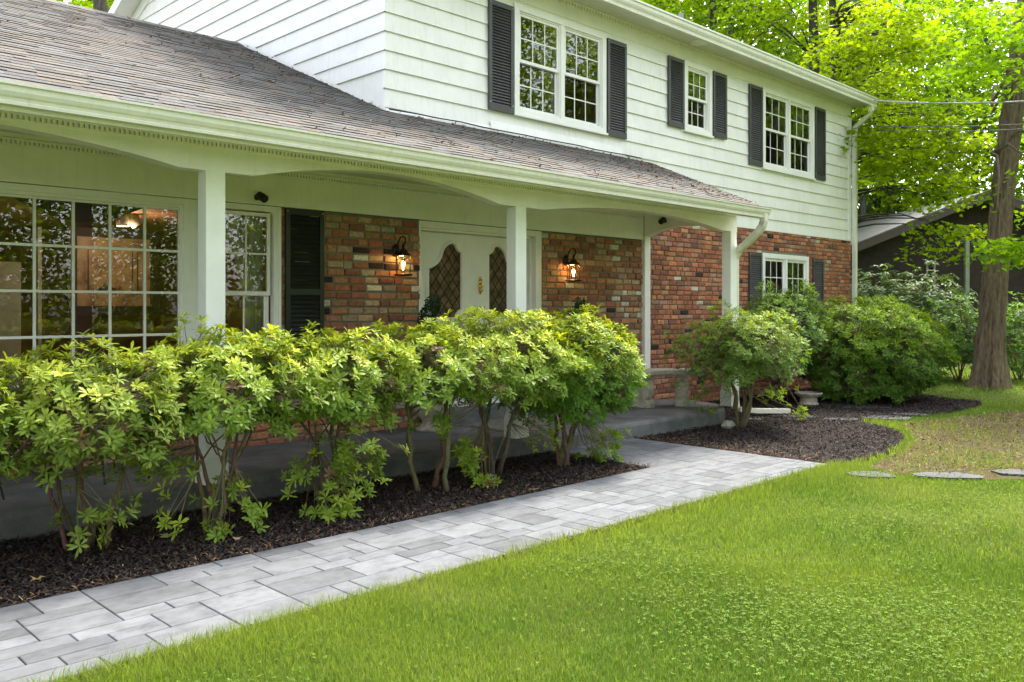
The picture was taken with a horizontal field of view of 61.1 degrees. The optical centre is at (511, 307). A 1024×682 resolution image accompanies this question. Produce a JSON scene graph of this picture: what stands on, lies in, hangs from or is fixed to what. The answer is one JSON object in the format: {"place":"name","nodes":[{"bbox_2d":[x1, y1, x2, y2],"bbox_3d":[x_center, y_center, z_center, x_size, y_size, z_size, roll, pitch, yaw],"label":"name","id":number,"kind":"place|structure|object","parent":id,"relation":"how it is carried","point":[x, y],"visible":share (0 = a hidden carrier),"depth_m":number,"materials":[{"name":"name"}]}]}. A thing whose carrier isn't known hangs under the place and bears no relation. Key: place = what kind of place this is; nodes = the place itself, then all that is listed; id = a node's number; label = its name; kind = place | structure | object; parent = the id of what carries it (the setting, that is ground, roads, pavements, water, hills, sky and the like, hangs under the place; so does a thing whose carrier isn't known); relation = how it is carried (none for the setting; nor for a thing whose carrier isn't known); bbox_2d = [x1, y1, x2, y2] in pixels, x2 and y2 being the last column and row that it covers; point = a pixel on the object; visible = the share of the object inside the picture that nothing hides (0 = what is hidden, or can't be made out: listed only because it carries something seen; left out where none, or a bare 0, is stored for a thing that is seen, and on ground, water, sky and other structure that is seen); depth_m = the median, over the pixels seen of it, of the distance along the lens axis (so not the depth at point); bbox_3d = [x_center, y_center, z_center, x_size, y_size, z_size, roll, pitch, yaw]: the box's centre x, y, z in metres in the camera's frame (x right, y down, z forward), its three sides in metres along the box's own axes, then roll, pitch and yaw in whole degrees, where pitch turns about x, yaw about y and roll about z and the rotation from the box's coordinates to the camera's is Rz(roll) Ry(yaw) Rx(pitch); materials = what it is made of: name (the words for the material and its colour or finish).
{"place":"outdoors","nodes":[
{"label":"outdoors","id":0,"kind":"place"},
{"bbox_2d":[0,484,4,499],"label":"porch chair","id":1,"kind":"object","parent":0,"point":[2,494],"visible":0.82,"depth_m":6.05,"materials":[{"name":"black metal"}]},
{"bbox_2d":[0,438,826,681],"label":"path","id":2,"kind":"structure","parent":0,"point":[45,636],"depth_m":5.13,"materials":[{"name":"grey stone"}]},
{"bbox_2d":[15,354,1023,681],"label":"lawn","id":3,"kind":"structure","parent":0,"point":[616,622],"depth_m":4.67,"materials":[{"name":"plant"}]},
{"bbox_2d":[55,0,114,11],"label":"tree","id":4,"kind":"object","parent":3,"relation":"on","point":[100,5],"visible":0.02,"depth_m":24.59,"materials":[{"name":"green plant"}]},
{"bbox_2d":[0,399,724,541],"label":"porch slab","id":5,"kind":"structure","parent":3,"relation":"on","point":[26,509],"depth_m":7.54,"materials":[{"name":"concrete"}]},
{"bbox_2d":[412,396,448,432],"bbox_3d":[-0.894,1.158,9.466,0.450,0.370,0.450,0,0,-45],"label":"planter urn","id":6,"kind":"object","parent":5,"relation":"on","point":[424,427],"visible":0.28,"depth_m":9.33,"materials":[{"name":"stone"}]},
{"bbox_2d":[416,293,441,398],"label":"topiary","id":7,"kind":"object","parent":6,"relation":"on","point":[432,309],"visible":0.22,"depth_m":9.42,"materials":[{"name":"green plant"}]},
{"bbox_2d":[458,414,588,431],"bbox_3d":[0.164,1.337,10.146,1.500,0.011,0.700,0,0,-45],"label":"door mat","id":8,"kind":"object","parent":5,"relation":"on","point":[496,425],"depth_m":9.88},
{"bbox_2d":[624,368,705,407],"bbox_3d":[2.054,1.094,11.820,1.273,0.503,0.521,0,0,-19],"label":"garden bench","id":9,"kind":"object","parent":5,"relation":"on","point":[643,398],"visible":0.81,"depth_m":11.74,"materials":[{"name":"stone"}]},
{"bbox_2d":[0,0,877,484],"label":"house","id":10,"kind":"structure","parent":3,"relation":"on","point":[180,148],"depth_m":10.20,"materials":[{"name":"paint"}]},
{"bbox_2d":[0,227,41,384],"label":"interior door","id":11,"kind":"structure","parent":10,"relation":"in","point":[10,272],"depth_m":9.43,"materials":[{"name":"wood"}]},
{"bbox_2d":[0,182,195,399],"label":"picture window","id":12,"kind":"structure","parent":10,"relation":"in","point":[70,204],"depth_m":7.52,"materials":[{"name":"paint"}]},
{"bbox_2d":[66,226,158,314],"bbox_3d":[-4.670,-0.420,10.184,1.040,1.000,0.050,0,0,-45],"label":"framed painting","id":13,"kind":"object","parent":10,"relation":"attached to","point":[91,269],"visible":0.8,"depth_m":10.18,"materials":[{"name":"wood"}]},
{"bbox_2d":[116,214,128,226],"bbox_3d":[-4.200,-0.979,9.348,0.130,0.200,0.130,0,0,-45],"label":"ceiling spotlight","id":14,"kind":"object","parent":10,"relation":"attached to","point":[122,221],"visible":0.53,"depth_m":9.30,"materials":[{"name":"glass"}]},
{"bbox_2d":[128,213,142,227],"bbox_3d":[-4.112,-0.965,9.435,0.184,0.205,0.130,0,0,-45],"label":"ceiling spotlight","id":15,"kind":"object","parent":10,"relation":"attached to","point":[135,220],"visible":0.81,"depth_m":9.39,"materials":[{"name":"glass"}]},
{"bbox_2d":[196,200,280,382],"bbox_3d":[-2.664,-0.115,8.392,0.892,1.770,0.200,0,0,-45],"label":"window","id":16,"kind":"structure","parent":10,"relation":"in","point":[243,230],"depth_m":8.57,"materials":[{"name":"paint"}]},
{"bbox_2d":[254,191,268,202],"bbox_3d":[-2.429,-1.073,8.413,0.136,0.115,0.084,0,0,25],"label":"security camera","id":17,"kind":"object","parent":10,"relation":"attached to","point":[261,196],"visible":1,"depth_m":8.38,"materials":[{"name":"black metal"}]},
{"bbox_2d":[0,1,755,202],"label":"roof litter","id":18,"kind":"object","parent":10,"relation":"on","point":[706,190],"visible":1,"depth_m":10.08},
{"bbox_2d":[392,235,412,276],"bbox_3d":[-1.210,-0.571,9.565,0.230,0.452,0.235,0,0,-45],"label":"wall lantern","id":19,"kind":"object","parent":10,"relation":"attached to","point":[402,252],"depth_m":9.53,"materials":[{"name":"brown metal"}]},
{"bbox_2d":[419,220,541,424],"bbox_3d":[-0.367,0.172,10.656,2.030,2.343,0.370,0,0,-45],"label":"front door","id":20,"kind":"structure","parent":10,"relation":"in","point":[467,269],"depth_m":10.64,"materials":[{"name":"paint"}]},
{"bbox_2d":[513,2,607,135],"bbox_3d":[0.552,-3.145,11.716,1.860,1.430,0.415,0,0,-45],"label":"window","id":21,"kind":"structure","parent":10,"relation":"in","point":[569,100],"depth_m":11.74,"materials":[{"name":"paint"}]},
{"bbox_2d":[563,248,581,281],"bbox_3d":[0.806,-0.571,11.559,0.230,0.452,0.235,0,0,-45],"label":"wall lantern","id":22,"kind":"object","parent":10,"relation":"attached to","point":[573,260],"depth_m":11.53,"materials":[{"name":"brown metal"}]},
{"bbox_2d":[658,217,666,223],"bbox_3d":[2.172,-1.258,12.526,0.136,0.115,0.084,0,0,-45],"label":"security camera","id":23,"kind":"object","parent":10,"relation":"attached to","point":[662,220],"visible":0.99,"depth_m":12.49,"materials":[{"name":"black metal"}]},
{"bbox_2d":[682,60,713,138],"bbox_3d":[2.857,-3.328,13.994,0.824,1.125,0.415,0,0,-45],"label":"window","id":24,"kind":"structure","parent":10,"relation":"in","point":[698,105],"depth_m":14.01,"materials":[{"name":"paint"}]},
{"bbox_2d":[762,253,808,333],"bbox_3d":[4.904,-0.225,16.019,1.760,1.490,0.415,0,0,-45],"label":"window","id":25,"kind":"structure","parent":10,"relation":"in","point":[784,271],"depth_m":16.05,"materials":[{"name":"paint"}]},
{"bbox_2d":[761,86,815,179],"bbox_3d":[4.990,-3.178,16.103,1.980,1.455,0.415,0,0,-45],"label":"window","id":26,"kind":"structure","parent":10,"relation":"in","point":[784,152],"depth_m":16.08,"materials":[{"name":"paint"}]},
{"bbox_2d":[862,124,1023,126],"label":"overhead cable","id":27,"kind":"object","parent":10,"relation":"attached to","point":[944,126],"visible":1,"depth_m":16.31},
{"bbox_2d":[870,128,1023,131],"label":"overhead cable","id":28,"kind":"object","parent":10,"relation":"attached to","point":[950,131],"visible":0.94,"depth_m":16.21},
{"bbox_2d":[874,100,1023,103],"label":"overhead cable","id":29,"kind":"object","parent":10,"relation":"attached to","point":[949,102],"visible":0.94,"depth_m":16.19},
{"bbox_2d":[53,463,828,681],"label":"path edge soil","id":30,"kind":"structure","parent":3,"relation":"on","point":[519,551],"depth_m":5.15,"materials":[{"name":"brown soil"}]},
{"bbox_2d":[0,383,982,607],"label":"bark mulch","id":31,"kind":"object","parent":3,"relation":"on","point":[104,554],"visible":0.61,"depth_m":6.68,"materials":[{"name":"brown wood"}]},
{"bbox_2d":[0,351,52,486],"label":"pieris shrub","id":32,"kind":"object","parent":31,"relation":"on","point":[4,388],"visible":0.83,"depth_m":4.91,"materials":[{"name":"green plant"}]},
{"bbox_2d":[0,328,202,557],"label":"pieris shrub","id":33,"kind":"object","parent":31,"relation":"on","point":[68,421],"visible":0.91,"depth_m":5.14,"materials":[{"name":"green plant"}]},
{"bbox_2d":[159,533,177,537],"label":"fallen leaf","id":34,"kind":"object","parent":31,"relation":"on","point":[166,535],"visible":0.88,"depth_m":5.74,"materials":[{"name":"plant"}]},
{"bbox_2d":[107,312,331,543],"bbox_3d":[-1.990,0.800,5.878,1.504,1.548,1.443,0,0,-3],"label":"pieris shrub","id":35,"kind":"object","parent":31,"relation":"on","point":[238,362],"visible":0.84,"depth_m":5.74,"materials":[{"name":"green plant"}]},
{"bbox_2d":[222,320,428,524],"bbox_3d":[-1.370,0.834,6.614,1.582,1.488,1.401,0,0,-45],"label":"pieris shrub","id":36,"kind":"object","parent":31,"relation":"on","point":[349,398],"visible":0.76,"depth_m":6.36,"materials":[{"name":"green plant"}]},
{"bbox_2d":[349,316,526,492],"bbox_3d":[-0.626,0.824,7.093,1.477,1.510,1.444,0,0,10],"label":"pieris shrub","id":37,"kind":"object","parent":31,"relation":"on","point":[419,349],"visible":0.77,"depth_m":6.98,"materials":[{"name":"green plant"}]},
{"bbox_2d":[408,306,592,488],"bbox_3d":[-0.218,0.781,7.735,1.861,1.602,1.611,0,0,-45],"label":"pieris shrub","id":38,"kind":"object","parent":31,"relation":"on","point":[540,375],"visible":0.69,"depth_m":7.47,"materials":[{"name":"green plant"}]},
{"bbox_2d":[495,303,650,465],"bbox_3d":[0.588,0.763,8.528,1.653,1.636,1.478,0,0,-45],"label":"pieris shrub","id":39,"kind":"object","parent":31,"relation":"on","point":[594,387],"visible":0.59,"depth_m":8.18,"materials":[{"name":"green plant"}]},
{"bbox_2d":[721,420,735,428],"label":"rock","id":40,"kind":"object","parent":31,"relation":"on","point":[729,424],"visible":0.69,"depth_m":11.04,"materials":[{"name":"grey stone"}]},
{"bbox_2d":[662,298,811,427],"bbox_3d":[2.887,0.726,11.287,1.952,1.711,1.852,0,0,20],"label":"pieris shrub","id":41,"kind":"object","parent":31,"relation":"on","point":[740,337],"visible":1,"depth_m":10.89,"materials":[{"name":"green plant"}]},
{"bbox_2d":[729,417,762,420],"bbox_3d":[3.224,1.538,11.949,0.459,0.036,0.299,0,0,-6],"label":"stepping stone","id":42,"kind":"object","parent":31,"relation":"on","point":[750,419],"visible":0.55,"depth_m":11.95,"materials":[{"name":"grey stone"}]},
{"bbox_2d":[739,279,840,401],"bbox_3d":[4.458,0.552,14.074,2.420,2.056,1.664,0,0,-45],"label":"pieris shrub","id":43,"kind":"object","parent":31,"relation":"on","point":[809,322],"visible":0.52,"depth_m":13.81,"materials":[{"name":"green plant"}]},
{"bbox_2d":[779,414,816,417],"bbox_3d":[4.063,1.538,12.221,0.555,0.036,0.331,0,0,1],"label":"stepping stone","id":44,"kind":"object","parent":31,"relation":"on","point":[797,416],"visible":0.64,"depth_m":12.17,"materials":[{"name":"grey stone"}]},
{"bbox_2d":[794,391,822,405],"bbox_3d":[4.688,1.438,13.706,0.430,0.205,0.430,0,0,-45],"label":"stone bowl","id":45,"kind":"object","parent":31,"relation":"on","point":[808,398],"visible":1,"depth_m":13.59,"materials":[{"name":"grey stone"}]},
{"bbox_2d":[819,402,853,404],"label":"stepping stone","id":46,"kind":"object","parent":31,"relation":"on","point":[827,403],"visible":0.16,"depth_m":13.82,"materials":[{"name":"grey stone"}]},
{"bbox_2d":[824,417,857,420],"bbox_3d":[4.526,1.538,11.897,0.505,0.033,0.296,0,0,-5],"label":"stepping stone","id":47,"kind":"object","parent":31,"relation":"on","point":[842,419],"visible":0.45,"depth_m":11.89,"materials":[{"name":"grey stone"}]},
{"bbox_2d":[838,405,889,408],"bbox_3d":[5.429,1.538,13.379,0.803,0.034,0.364,0,0,-5],"label":"stepping stone","id":48,"kind":"object","parent":31,"relation":"on","point":[868,407],"visible":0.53,"depth_m":13.26,"materials":[{"name":"grey stone"}]},
{"bbox_2d":[792,294,961,404],"bbox_3d":[5.864,0.674,14.513,2.878,1.816,2.694,0,0,-45],"label":"round shrub","id":49,"kind":"object","parent":31,"relation":"on","point":[872,336],"visible":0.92,"depth_m":13.67,"materials":[{"name":"green plant"}]},
{"bbox_2d":[892,412,928,416],"bbox_3d":[5.729,1.538,12.442,0.505,0.036,0.335,0,0,3],"label":"stepping stone","id":50,"kind":"object","parent":31,"relation":"on","point":[921,415],"visible":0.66,"depth_m":12.39,"materials":[{"name":"grey stone"}]},
{"bbox_2d":[62,0,1023,217],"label":"woods","id":51,"kind":"object","parent":3,"relation":"on","point":[968,124],"visible":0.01,"depth_m":40.57,"materials":[{"name":"plant"}]},
{"bbox_2d":[146,390,1023,681],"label":"clover","id":52,"kind":"object","parent":3,"relation":"on","point":[782,608],"visible":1,"depth_m":4.34,"materials":[{"name":"green plant"}]},
{"bbox_2d":[654,0,776,54],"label":"tree","id":53,"kind":"object","parent":3,"relation":"on","point":[717,20],"depth_m":34.62,"materials":[{"name":"green plant"}]},
{"bbox_2d":[642,0,825,65],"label":"tree","id":54,"kind":"object","parent":3,"relation":"on","point":[719,22],"visible":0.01,"depth_m":29.50,"materials":[{"name":"green plant"}]},
{"bbox_2d":[643,0,856,76],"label":"tree","id":55,"kind":"object","parent":3,"relation":"on","point":[764,21],"visible":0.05,"depth_m":25.25,"materials":[{"name":"green plant"}]},
{"bbox_2d":[683,0,920,194],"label":"tree","id":56,"kind":"object","parent":3,"relation":"on","point":[802,13],"visible":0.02,"depth_m":31.00,"materials":[{"name":"green plant"}]},
{"bbox_2d":[641,0,979,203],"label":"tree","id":57,"kind":"object","parent":3,"relation":"on","point":[816,36],"visible":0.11,"depth_m":23.96,"materials":[{"name":"green plant"}]},
{"bbox_2d":[846,471,895,478],"bbox_3d":[3.298,1.540,7.976,0.420,0.032,0.306,0,0,1],"label":"stepping stone","id":58,"kind":"object","parent":3,"relation":"on","point":[879,474],"visible":0.56,"depth_m":7.96,"materials":[{"name":"grey stone"}]},
{"bbox_2d":[819,52,945,223],"bbox_3d":[16.253,-5.546,40.343,11.308,14.299,10.260,0,0,-5],"label":"tree","id":59,"kind":"object","parent":3,"relation":"on","point":[862,210],"visible":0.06,"depth_m":38.12,"materials":[{"name":"green plant"}]},
{"bbox_2d":[861,415,912,420],"bbox_3d":[5.222,1.538,12.050,0.710,0.036,0.445,0,0,2],"label":"stepping stone","id":60,"kind":"object","parent":3,"relation":"on","point":[889,418],"visible":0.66,"depth_m":12.05,"materials":[{"name":"grey stone"}]},
{"bbox_2d":[850,263,926,315],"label":"rhododendron","id":61,"kind":"object","parent":3,"relation":"on","point":[877,290],"visible":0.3,"depth_m":19.55,"materials":[{"name":"green plant"}]},
{"bbox_2d":[793,0,998,215],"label":"tree","id":62,"kind":"object","parent":3,"relation":"on","point":[895,211],"visible":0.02,"depth_m":39.54,"materials":[{"name":"green plant"}]},
{"bbox_2d":[794,0,1011,269],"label":"maple tree","id":63,"kind":"object","parent":3,"relation":"on","point":[858,49],"visible":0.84,"depth_m":18.21,"materials":[{"name":"green plant"}]},
{"bbox_2d":[880,260,977,357],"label":"rhododendron","id":64,"kind":"object","parent":3,"relation":"on","point":[939,296],"visible":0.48,"depth_m":19.13,"materials":[{"name":"green plant"}]},
{"bbox_2d":[850,189,1023,354],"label":"neighbour house","id":65,"kind":"structure","parent":3,"relation":"on","point":[878,245],"depth_m":28.90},
{"bbox_2d":[926,261,935,292],"bbox_3d":[13.943,-0.969,28.880,0.303,1.163,0.186,0,0,-25],"label":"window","id":66,"kind":"structure","parent":65,"relation":"in","point":[933,268],"depth_m":28.88,"materials":[{"name":"glass"}]},
{"bbox_2d":[854,0,1023,223],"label":"tree","id":67,"kind":"object","parent":3,"relation":"on","point":[948,134],"visible":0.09,"depth_m":37.52,"materials":[{"name":"green plant"}]},
{"bbox_2d":[879,0,1023,388],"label":"tree","id":68,"kind":"object","parent":3,"relation":"on","point":[990,368],"visible":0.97,"depth_m":16.71,"materials":[{"name":"green plant"}]},
{"bbox_2d":[919,292,1010,381],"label":"understory bush","id":69,"kind":"object","parent":3,"relation":"on","point":[960,326],"visible":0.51,"depth_m":17.90,"materials":[{"name":"green plant"}]},
{"bbox_2d":[910,36,1023,202],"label":"tree","id":70,"kind":"object","parent":3,"relation":"on","point":[986,124],"visible":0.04,"depth_m":41.42,"materials":[{"name":"green plant"}]},
{"bbox_2d":[1006,292,1023,380],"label":"understory bush","id":71,"kind":"object","parent":3,"relation":"on","point":[1012,329],"visible":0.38,"depth_m":18.27,"materials":[{"name":"green plant"}]},
{"bbox_2d":[1006,306,1023,364],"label":"understory bush","id":72,"kind":"object","parent":3,"relation":"on","point":[1009,340],"visible":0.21,"depth_m":23.63,"materials":[{"name":"green plant"}]},
{"bbox_2d":[63,0,1023,204],"label":"sky","id":73,"kind":"structure","parent":0,"point":[1003,1],"materials":[{"name":"white"}]},
{"bbox_2d":[567,296,589,330],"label":"topiary","id":74,"kind":"object","parent":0,"point":[577,304],"visible":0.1,"depth_m":11.15,"materials":[{"name":"green plant"}]},
{"bbox_2d":[869,410,1023,479],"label":"worn ground","id":75,"kind":"structure","parent":0,"point":[987,475],"depth_m":9.65,"materials":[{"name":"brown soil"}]},
{"bbox_2d":[911,472,982,479],"bbox_3d":[3.990,1.540,7.928,0.616,0.031,0.300,0,0,1],"label":"stepping stone","id":76,"kind":"object","parent":75,"relation":"on","point":[958,474],"visible":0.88,"depth_m":7.91,"materials":[{"name":"grey stone"}]},
{"bbox_2d":[990,469,1023,476],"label":"stepping stone","id":77,"kind":"object","parent":75,"relation":"on","point":[1014,472],"visible":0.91,"depth_m":8.05,"materials":[{"name":"grey stone"}]}
]}

